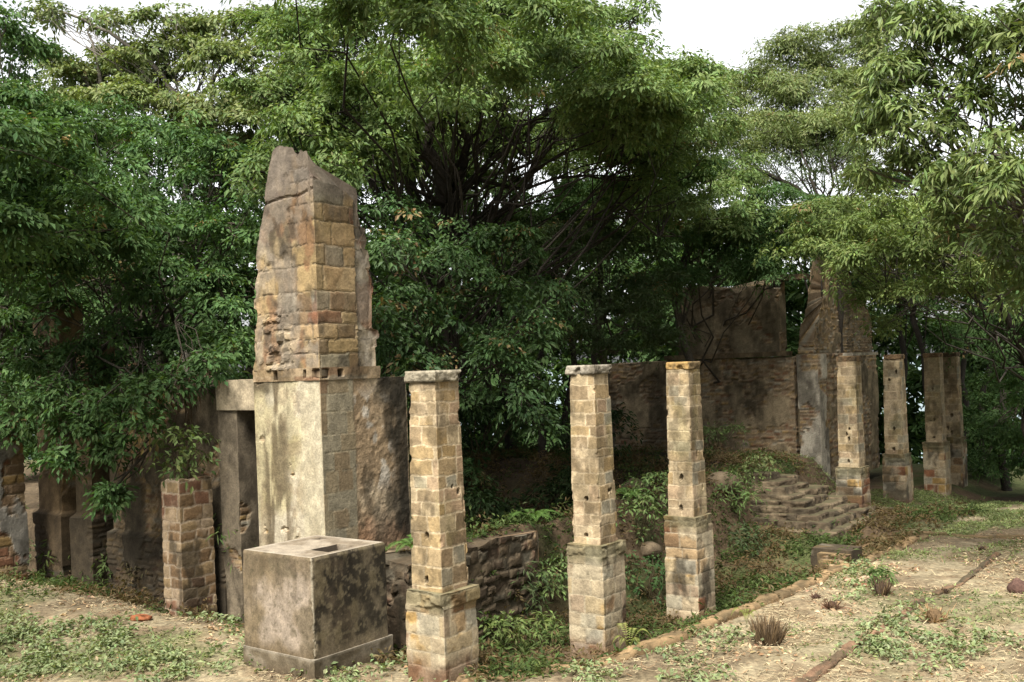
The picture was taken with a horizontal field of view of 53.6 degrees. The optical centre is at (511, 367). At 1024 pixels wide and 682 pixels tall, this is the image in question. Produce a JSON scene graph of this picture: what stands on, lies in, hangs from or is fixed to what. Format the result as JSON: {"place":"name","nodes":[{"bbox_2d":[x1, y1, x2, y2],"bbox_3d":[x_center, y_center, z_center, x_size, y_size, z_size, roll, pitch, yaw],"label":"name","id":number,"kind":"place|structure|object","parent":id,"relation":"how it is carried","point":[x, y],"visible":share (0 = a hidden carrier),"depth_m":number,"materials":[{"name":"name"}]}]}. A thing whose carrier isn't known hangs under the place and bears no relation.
{"place":"outdoors","nodes":[
{"label":"outdoors","id":0,"kind":"place"},
{"bbox_2d":[0,447,1023,681],"bbox_3d":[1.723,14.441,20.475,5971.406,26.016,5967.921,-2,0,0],"label":"ground","id":1,"kind":"structure","parent":0,"point":[989,490],"depth_m":15.05,"materials":[{"name":"soil"}]},
{"bbox_2d":[0,403,29,579],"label":"brick pier","id":2,"kind":"structure","parent":1,"relation":"on","point":[14,541],"depth_m":18.60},
{"bbox_2d":[36,539,68,572],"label":"wild shrub","id":3,"kind":"object","parent":1,"relation":"on","point":[47,555],"visible":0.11,"depth_m":19.22,"materials":[{"name":"green plant"}]},
{"bbox_2d":[0,0,118,453],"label":"broadleaf tree","id":4,"kind":"object","parent":1,"relation":"on","point":[30,46],"visible":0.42,"depth_m":19.23,"materials":[{"name":"green plant"}]},
{"bbox_2d":[1,85,194,479],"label":"broadleaf tree","id":5,"kind":"object","parent":1,"relation":"on","point":[30,448],"visible":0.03,"depth_m":27.41,"materials":[{"name":"green plant"}]},
{"bbox_2d":[85,553,111,581],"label":"wild shrub","id":6,"kind":"object","parent":1,"relation":"on","point":[104,565],"visible":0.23,"depth_m":18.31,"materials":[{"name":"green plant"}]},
{"bbox_2d":[32,297,227,619],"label":"ruined wall","id":7,"kind":"structure","parent":1,"relation":"on","point":[66,530],"depth_m":18.25,"materials":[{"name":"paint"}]},
{"bbox_2d":[166,352,216,444],"bbox_3d":[-5.281,0.510,16.755,0.904,1.538,0.193,-2,0,0],"label":"vine","id":8,"kind":"object","parent":7,"relation":"hanging from","point":[187,420],"visible":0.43,"depth_m":16.73,"materials":[{"name":"green plant"}]},
{"bbox_2d":[118,561,146,589],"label":"wild shrub","id":9,"kind":"object","parent":1,"relation":"on","point":[130,574],"visible":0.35,"depth_m":17.76,"materials":[{"name":"green plant"}]},
{"bbox_2d":[0,90,271,522],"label":"broadleaf tree","id":10,"kind":"object","parent":1,"relation":"on","point":[53,179],"visible":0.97,"depth_m":17.14,"materials":[{"name":"green plant"}]},
{"bbox_2d":[128,614,152,620],"bbox_3d":[-5.462,3.674,14.867,0.365,0.107,0.198,-2,0,0],"label":"brick","id":11,"kind":"object","parent":1,"relation":"on","point":[143,617],"visible":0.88,"depth_m":14.80,"materials":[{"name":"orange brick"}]},
{"bbox_2d":[0,0,344,376],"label":"tall tree","id":12,"kind":"object","parent":1,"relation":"on","point":[133,69],"visible":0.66,"depth_m":26.21,"materials":[{"name":"green plant"}]},
{"bbox_2d":[161,475,216,619],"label":"broken pillar","id":13,"kind":"structure","parent":1,"relation":"on","point":[188,554],"depth_m":15.91,"materials":[{"name":"brown brick"}]},
{"bbox_2d":[140,423,220,493],"bbox_3d":[-5.238,1.459,16.085,1.251,1.171,1.378,-2,0,0],"label":"wild shrub","id":14,"kind":"object","parent":13,"relation":"on","point":[183,460],"visible":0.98,"depth_m":16.03,"materials":[{"name":"green plant"}]},
{"bbox_2d":[206,513,254,573],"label":"wild shrub","id":15,"kind":"object","parent":1,"relation":"on","point":[217,531],"visible":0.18,"depth_m":16.20,"materials":[{"name":"green plant"}]},
{"bbox_2d":[218,410,259,622],"bbox_3d":[-4.132,2.753,16.603,0.591,4.186,1.054,-2,0,37],"label":"door jamb","id":16,"kind":"object","parent":1,"relation":"on","point":[238,472],"depth_m":16.21,"materials":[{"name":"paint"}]},
{"bbox_2d":[215,379,254,409],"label":"stone lintel","id":17,"kind":"structure","parent":16,"relation":"on","point":[236,394],"depth_m":16.02,"materials":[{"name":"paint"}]},
{"bbox_2d":[138,80,359,379],"bbox_3d":[-6.701,-1.989,26.935,6.251,11.262,5.679,-2,0,42],"label":"broadleaf tree","id":18,"kind":"object","parent":1,"relation":"on","point":[247,274],"visible":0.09,"depth_m":26.10,"materials":[{"name":"green plant"}]},
{"bbox_2d":[242,535,393,681],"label":"concrete block","id":19,"kind":"structure","parent":1,"relation":"on","point":[314,605],"depth_m":12.76,"materials":[{"name":"grey concrete"}]},
{"bbox_2d":[253,146,411,551],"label":"ruined tower","id":20,"kind":"structure","parent":1,"relation":"on","point":[331,433],"depth_m":15.26,"materials":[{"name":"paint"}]},
{"bbox_2d":[236,99,490,493],"bbox_3d":[-3.731,-1.739,25.529,6.805,11.192,5.330,-2,0,0],"label":"broadleaf tree","id":21,"kind":"object","parent":1,"relation":"on","point":[467,468],"visible":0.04,"depth_m":25.49,"materials":[{"name":"green plant"}]},
{"bbox_2d":[407,414,410,481],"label":"wild shrub","id":22,"kind":"object","parent":1,"relation":"on","point":[409,441],"visible":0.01,"depth_m":24.18,"materials":[{"name":"green plant"}]},
{"bbox_2d":[404,369,479,681],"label":"stone pillar","id":23,"kind":"structure","parent":1,"relation":"on","point":[442,597],"depth_m":12.02,"materials":[{"name":"beige stone"}]},
{"bbox_2d":[266,0,650,459],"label":"tall tree","id":24,"kind":"object","parent":1,"relation":"on","point":[514,107],"visible":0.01,"depth_m":26.86,"materials":[{"name":"green plant"}]},
{"bbox_2d":[385,530,543,659],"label":"rubble wall","id":25,"kind":"structure","parent":1,"relation":"on","point":[519,551],"depth_m":15.33,"materials":[{"name":"stone"}]},
{"bbox_2d":[386,534,412,551],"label":"fern","id":26,"kind":"object","parent":25,"relation":"on","point":[402,542],"visible":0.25,"depth_m":14.40,"materials":[{"name":"green plant"}]},
{"bbox_2d":[359,188,591,451],"bbox_3d":[-0.624,0.223,18.299,4.539,7.261,4.338,-2,0,0],"label":"leafy tree","id":27,"kind":"object","parent":1,"relation":"on","point":[493,347],"visible":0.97,"depth_m":18.02,"materials":[{"name":"green plant"}]},
{"bbox_2d":[463,464,495,495],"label":"wild shrub","id":28,"kind":"object","parent":1,"relation":"on","point":[483,473],"visible":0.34,"depth_m":25.73,"materials":[{"name":"green plant"}]},
{"bbox_2d":[214,0,759,379],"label":"spreading tree","id":29,"kind":"object","parent":1,"relation":"on","point":[618,101],"visible":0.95,"depth_m":19.16,"materials":[{"name":"green plant"}]},
{"bbox_2d":[373,175,606,456],"bbox_3d":[-0.891,-0.968,30.623,7.656,10.362,6.144,-2,0,0],"label":"broadleaf tree","id":30,"kind":"object","parent":1,"relation":"on","point":[484,425],"visible":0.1,"depth_m":30.11,"materials":[{"name":"green plant"}]},
{"bbox_2d":[0,435,990,681],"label":"undergrowth","id":31,"kind":"object","parent":1,"relation":"on","point":[519,664],"visible":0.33,"depth_m":18.85,"materials":[{"name":"green plant"}]},
{"bbox_2d":[458,390,544,466],"bbox_3d":[-0.716,1.623,27.862,3.500,2.374,3.019,-2,0,0],"label":"wild shrub","id":32,"kind":"object","parent":1,"relation":"on","point":[487,409],"visible":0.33,"depth_m":27.79,"materials":[{"name":"green plant"}]},
{"bbox_2d":[463,470,540,532],"bbox_3d":[-0.864,3.074,22.099,2.561,1.718,2.883,-2,0,-27],"label":"wild shrub","id":33,"kind":"object","parent":1,"relation":"on","point":[484,504],"visible":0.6,"depth_m":21.65,"materials":[{"name":"green plant"}]},
{"bbox_2d":[479,610,530,650],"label":"wild shrub","id":34,"kind":"object","parent":1,"relation":"on","point":[493,623],"visible":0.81,"depth_m":14.88,"materials":[{"name":"green plant"}]},
{"bbox_2d":[460,84,555,453],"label":"slender tree","id":35,"kind":"object","parent":1,"relation":"on","point":[508,440],"visible":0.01,"depth_m":29.87,"materials":[{"name":"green plant"}]},
{"bbox_2d":[0,505,1023,681],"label":"weeds","id":36,"kind":"object","parent":1,"relation":"on","point":[41,660],"visible":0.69,"depth_m":13.02,"materials":[{"name":"green plant"}]},
{"bbox_2d":[0,201,1023,466],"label":"woodland","id":37,"kind":"object","parent":1,"relation":"on","point":[796,301],"visible":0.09,"depth_m":41.66,"materials":[{"name":"green plant"}]},
{"bbox_2d":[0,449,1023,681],"bbox_3d":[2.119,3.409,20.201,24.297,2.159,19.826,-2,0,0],"label":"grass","id":38,"kind":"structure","parent":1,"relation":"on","point":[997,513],"depth_m":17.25,"materials":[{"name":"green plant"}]},
{"bbox_2d":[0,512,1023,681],"bbox_3d":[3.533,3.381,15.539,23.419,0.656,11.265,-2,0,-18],"label":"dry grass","id":39,"kind":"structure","parent":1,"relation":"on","point":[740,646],"depth_m":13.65,"materials":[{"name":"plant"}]},
{"bbox_2d":[0,517,1023,681],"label":"fallen leaves","id":40,"kind":"object","parent":1,"relation":"on","point":[712,655],"visible":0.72,"depth_m":14.60,"materials":[{"name":"plant"}]},
{"bbox_2d":[507,561,558,624],"bbox_3d":[0.160,3.538,16.010,1.230,0.985,1.279,-2,0,-34],"label":"wild shrub","id":41,"kind":"object","parent":1,"relation":"on","point":[535,588],"visible":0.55,"depth_m":15.87,"materials":[{"name":"green plant"}]},
{"bbox_2d":[508,509,559,523],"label":"fern","id":42,"kind":"object","parent":1,"relation":"on","point":[537,514],"visible":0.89,"depth_m":16.57,"materials":[{"name":"green plant"}]},
{"bbox_2d":[507,610,565,646],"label":"wild shrub","id":43,"kind":"object","parent":1,"relation":"on","point":[549,620],"visible":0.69,"depth_m":15.41,"materials":[{"name":"green plant"}]},
{"bbox_2d":[498,93,589,460],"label":"slender tree","id":44,"kind":"object","parent":1,"relation":"on","point":[541,443],"visible":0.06,"depth_m":27.93,"materials":[{"name":"green plant"}]},
{"bbox_2d":[533,548,567,601],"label":"wild shrub","id":45,"kind":"object","parent":1,"relation":"on","point":[557,578],"visible":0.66,"depth_m":16.34,"materials":[{"name":"green plant"}]},
{"bbox_2d":[518,457,622,519],"bbox_3d":[1.351,2.997,23.642,2.556,1.825,2.437,-2,0,33],"label":"wild shrub","id":46,"kind":"object","parent":1,"relation":"on","point":[565,490],"visible":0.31,"depth_m":23.71,"materials":[{"name":"green plant"}]},
{"bbox_2d":[538,106,610,456],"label":"slender tree","id":47,"kind":"object","parent":1,"relation":"on","point":[567,398],"visible":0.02,"depth_m":29.55,"materials":[{"name":"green plant"}]},
{"bbox_2d":[534,124,623,364],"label":"slender tree","id":48,"kind":"object","parent":1,"relation":"on","point":[593,360],"visible":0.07,"depth_m":27.51,"materials":[{"name":"green plant"}]},
{"bbox_2d":[478,207,706,456],"bbox_3d":[1.866,-0.830,25.369,5.950,7.240,4.929,-2,0,0],"label":"leafy tree","id":49,"kind":"object","parent":1,"relation":"on","point":[646,295],"visible":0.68,"depth_m":25.10,"materials":[{"name":"green plant"}]},
{"bbox_2d":[565,364,626,655],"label":"stone pillar","id":50,"kind":"structure","parent":1,"relation":"on","point":[596,549],"depth_m":14.77,"materials":[{"name":"beige stone"}]},
{"bbox_2d":[543,402,652,467],"bbox_3d":[2.147,1.799,26.274,2.908,1.824,3.189,-2,0,0],"label":"wild shrub","id":51,"kind":"object","parent":1,"relation":"on","point":[563,439],"visible":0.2,"depth_m":25.63,"materials":[{"name":"green plant"}]},
{"bbox_2d":[615,487,649,497],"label":"fern","id":52,"kind":"object","parent":1,"relation":"on","point":[622,491],"visible":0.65,"depth_m":19.47,"materials":[{"name":"green plant"}]},
{"bbox_2d":[613,623,652,646],"bbox_3d":[1.552,3.479,12.983,0.503,0.344,0.474,-2,0,17],"label":"sprout","id":53,"kind":"object","parent":1,"relation":"on","point":[619,624],"visible":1,"depth_m":12.97,"materials":[{"name":"green plant"}]},
{"bbox_2d":[618,478,650,497],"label":"shrub","id":54,"kind":"object","parent":1,"relation":"on","point":[632,486],"visible":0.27,"depth_m":24.16,"materials":[{"name":"green plant"}]},
{"bbox_2d":[616,489,667,545],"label":"wild shrub","id":55,"kind":"object","parent":1,"relation":"on","point":[648,509],"visible":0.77,"depth_m":18.82,"materials":[{"name":"green plant"}]},
{"bbox_2d":[624,550,665,603],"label":"wild shrub","id":56,"kind":"object","parent":1,"relation":"on","point":[653,570],"visible":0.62,"depth_m":18.18,"materials":[{"name":"green plant"}]},
{"bbox_2d":[621,470,668,509],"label":"wild shrub","id":57,"kind":"object","parent":1,"relation":"on","point":[648,481],"visible":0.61,"depth_m":19.79,"materials":[{"name":"green plant"}]},
{"bbox_2d":[459,141,839,383],"bbox_3d":[3.909,-0.849,28.040,9.441,9.500,8.829,-2,0,30],"label":"leafy tree","id":58,"kind":"object","parent":1,"relation":"on","point":[580,190],"visible":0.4,"depth_m":27.12,"materials":[{"name":"green plant"}]},
{"bbox_2d":[640,541,661,557],"bbox_3d":[2.553,3.412,18.944,0.501,0.324,0.403,-2,0,0],"label":"fallen stone","id":59,"kind":"object","parent":1,"relation":"on","point":[648,548],"visible":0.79,"depth_m":18.81,"materials":[{"name":"brown stone"}]},
{"bbox_2d":[664,361,715,623],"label":"stone pillar","id":60,"kind":"structure","parent":1,"relation":"on","point":[689,560],"depth_m":17.11,"materials":[{"name":"beige stone"}]},
{"bbox_2d":[451,534,928,681],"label":"stone kerb","id":61,"kind":"structure","parent":1,"relation":"on","point":[724,616],"depth_m":14.22,"materials":[{"name":"beige stone"}]},
{"bbox_2d":[581,57,799,361],"bbox_3d":[4.489,-3.261,27.018,5.425,11.941,7.542,-2,0,38],"label":"broadleaf tree","id":62,"kind":"object","parent":1,"relation":"on","point":[725,188],"visible":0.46,"depth_m":26.73,"materials":[{"name":"green plant"}]},
{"bbox_2d":[609,273,808,455],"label":"ruined wall","id":63,"kind":"structure","parent":1,"relation":"on","point":[758,397],"depth_m":30.48,"materials":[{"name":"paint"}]},
{"bbox_2d":[707,471,738,493],"bbox_3d":[4.585,2.522,22.157,0.826,0.521,0.642,-2,0,0],"label":"fallen stone","id":64,"kind":"object","parent":1,"relation":"on","point":[720,477],"visible":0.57,"depth_m":21.93,"materials":[{"name":"brown stone"}]},
{"bbox_2d":[703,419,749,454],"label":"wild shrub","id":65,"kind":"object","parent":1,"relation":"on","point":[716,433],"visible":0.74,"depth_m":27.61,"materials":[{"name":"green plant"}]},
{"bbox_2d":[705,466,770,518],"bbox_3d":[4.780,2.726,21.939,1.673,1.213,1.313,-2,0,24],"label":"wild shrub","id":66,"kind":"object","parent":1,"relation":"on","point":[737,488],"visible":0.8,"depth_m":21.72,"materials":[{"name":"green plant"}]},
{"bbox_2d":[731,607,757,620],"bbox_3d":[3.277,3.468,14.198,0.314,0.246,0.344,-2,0,34],"label":"sprout","id":67,"kind":"object","parent":1,"relation":"on","point":[751,613],"visible":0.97,"depth_m":14.16,"materials":[{"name":"green plant"}]},
{"bbox_2d":[724,521,773,558],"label":"wild shrub","id":68,"kind":"object","parent":1,"relation":"on","point":[741,544],"visible":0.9,"depth_m":20.83,"materials":[{"name":"green plant"}]},
{"bbox_2d":[729,450,781,480],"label":"wild shrub","id":69,"kind":"object","parent":1,"relation":"on","point":[748,462],"visible":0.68,"depth_m":23.44,"materials":[{"name":"green plant"}]},
{"bbox_2d":[748,614,789,645],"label":"dry tuft","id":70,"kind":"object","parent":1,"relation":"on","point":[773,633],"visible":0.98,"depth_m":13.12,"materials":[{"name":"plant"}]},
{"bbox_2d":[722,138,895,352],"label":"spreading tree","id":71,"kind":"object","parent":1,"relation":"on","point":[778,178],"visible":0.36,"depth_m":30.92,"materials":[{"name":"green plant"}]},
{"bbox_2d":[734,471,893,543],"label":"stone stairs","id":72,"kind":"structure","parent":1,"relation":"on","point":[793,499],"depth_m":22.57,"materials":[{"name":"brown stone"}]},
{"bbox_2d":[809,592,820,598],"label":"dry tuft","id":73,"kind":"object","parent":1,"relation":"on","point":[815,596],"visible":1,"depth_m":15.48,"materials":[{"name":"plant"}]},
{"bbox_2d":[702,4,933,262],"bbox_3d":[10.304,-4.305,34.995,8.813,16.256,7.465,-2,0,0],"label":"domed tree","id":74,"kind":"object","parent":1,"relation":"on","point":[774,129],"visible":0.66,"depth_m":34.27,"materials":[{"name":"green plant"}]},
{"bbox_2d":[821,598,847,609],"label":"dry tuft","id":75,"kind":"object","parent":1,"relation":"on","point":[831,604],"visible":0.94,"depth_m":14.70,"materials":[{"name":"plant"}]},
{"bbox_2d":[810,543,861,573],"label":"stone block","id":76,"kind":"structure","parent":1,"relation":"on","point":[822,552],"depth_m":18.10,"materials":[{"name":"brown stone"}]},
{"bbox_2d":[796,252,879,481],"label":"ruined wall","id":77,"kind":"structure","parent":1,"relation":"on","point":[820,337],"depth_m":30.03,"materials":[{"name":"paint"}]},
{"bbox_2d":[835,356,870,507],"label":"stone pillar","id":78,"kind":"structure","parent":1,"relation":"on","point":[852,473],"depth_m":23.77,"materials":[{"name":"beige stone"}]},
{"bbox_2d":[843,352,877,355],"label":"stone slab","id":79,"kind":"structure","parent":78,"relation":"on","point":[863,353],"depth_m":24.34,"materials":[{"name":"grey stone"}]},
{"bbox_2d":[844,578,863,581],"bbox_3d":[5.617,3.494,16.661,0.335,0.076,0.138,-2,0,0],"label":"wood chip","id":80,"kind":"object","parent":1,"relation":"on","point":[847,579],"visible":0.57,"depth_m":16.62,"materials":[{"name":"beige wood"}]},
{"bbox_2d":[791,598,924,681],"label":"stone edging","id":81,"kind":"object","parent":1,"relation":"on","point":[824,667],"visible":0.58,"depth_m":12.34,"materials":[{"name":"brown stone"}]},
{"bbox_2d":[864,577,894,595],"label":"dry tuft","id":82,"kind":"object","parent":1,"relation":"on","point":[881,587],"visible":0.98,"depth_m":15.43,"materials":[{"name":"plant"}]},
{"bbox_2d":[865,562,901,585],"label":"wild shrub","id":83,"kind":"object","parent":1,"relation":"on","point":[880,571],"visible":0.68,"depth_m":16.38,"materials":[{"name":"green plant"}]},
{"bbox_2d":[753,153,1023,436],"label":"broadleaf tree","id":84,"kind":"object","parent":1,"relation":"on","point":[865,231],"visible":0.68,"depth_m":22.77,"materials":[{"name":"green plant"}]},
{"bbox_2d":[882,354,913,503],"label":"stone pillar","id":85,"kind":"structure","parent":1,"relation":"on","point":[897,469],"depth_m":26.55,"materials":[{"name":"beige stone"}]},
{"bbox_2d":[854,170,944,383],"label":"slender tree","id":86,"kind":"object","parent":1,"relation":"on","point":[902,343],"visible":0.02,"depth_m":35.55,"materials":[{"name":"green plant"}]},
{"bbox_2d":[871,170,982,399],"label":"slender tree","id":87,"kind":"object","parent":1,"relation":"on","point":[917,333],"visible":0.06,"depth_m":33.16,"materials":[{"name":"green plant"}]},
{"bbox_2d":[834,0,1023,321],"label":"mango tree","id":88,"kind":"object","parent":1,"relation":"on","point":[972,173],"visible":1,"depth_m":15.83,"materials":[{"name":"green plant"}]},
{"bbox_2d":[913,603,950,623],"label":"dry tuft","id":89,"kind":"object","parent":1,"relation":"on","point":[933,615],"visible":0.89,"depth_m":13.84,"materials":[{"name":"plant"}]},
{"bbox_2d":[922,353,951,496],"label":"stone pillar","id":90,"kind":"structure","parent":1,"relation":"on","point":[936,444],"depth_m":29.62,"materials":[{"name":"brown stone"}]},
{"bbox_2d":[856,531,1023,543],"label":"garden edging","id":91,"kind":"object","parent":1,"relation":"on","point":[1003,536],"visible":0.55,"depth_m":20.36,"materials":[{"name":"brown stone"}]},
{"bbox_2d":[941,587,949,593],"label":"dry tuft","id":92,"kind":"object","parent":1,"relation":"on","point":[945,591],"visible":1,"depth_m":15.39,"materials":[{"name":"plant"}]},
{"bbox_2d":[943,352,967,487],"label":"stone pillar","id":93,"kind":"structure","parent":1,"relation":"on","point":[955,437],"depth_m":31.18,"materials":[{"name":"brown stone"}]},
{"bbox_2d":[907,182,1017,440],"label":"slender tree","id":94,"kind":"object","parent":1,"relation":"on","point":[963,369],"depth_m":36.95,"materials":[{"name":"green plant"}]},
{"bbox_2d":[908,272,1023,486],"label":"leafy tree","id":95,"kind":"object","parent":1,"relation":"on","point":[990,428],"visible":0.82,"depth_m":29.89,"materials":[{"name":"green plant"}]},
{"bbox_2d":[933,552,1000,595],"bbox_3d":[7.596,3.685,16.731,0.194,0.691,3.689,-2,0,39],"label":"stone edging","id":96,"kind":"object","parent":1,"relation":"on","point":[968,576],"visible":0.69,"depth_m":16.54,"materials":[{"name":"brown stone"}]},
{"bbox_2d":[940,181,1019,473],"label":"slender tree","id":97,"kind":"object","parent":1,"relation":"on","point":[987,367],"visible":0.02,"depth_m":34.20,"materials":[{"name":"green plant"}]},
{"bbox_2d":[977,545,987,549],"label":"dry tuft","id":98,"kind":"object","parent":1,"relation":"on","point":[983,547],"visible":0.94,"depth_m":18.73,"materials":[{"name":"plant"}]},
{"bbox_2d":[955,188,1023,490],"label":"slender tree","id":99,"kind":"object","parent":1,"relation":"on","point":[1005,486],"visible":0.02,"depth_m":31.83,"materials":[{"name":"green plant"}]},
{"bbox_2d":[1006,578,1023,593],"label":"rock","id":100,"kind":"object","parent":1,"relation":"on","point":[1015,585],"visible":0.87,"depth_m":15.21,"materials":[{"name":"stone"}]},
{"bbox_2d":[0,0,1023,373],"label":"sky","id":101,"kind":"structure","parent":0,"point":[723,28],"materials":[{"name":"white"}]},
{"bbox_2d":[29,356,1020,463],"bbox_3d":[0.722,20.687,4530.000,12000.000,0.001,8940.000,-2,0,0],"label":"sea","id":102,"kind":"structure","parent":0,"point":[560,381],"depth_m":560.09,"materials":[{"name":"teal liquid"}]}
]}

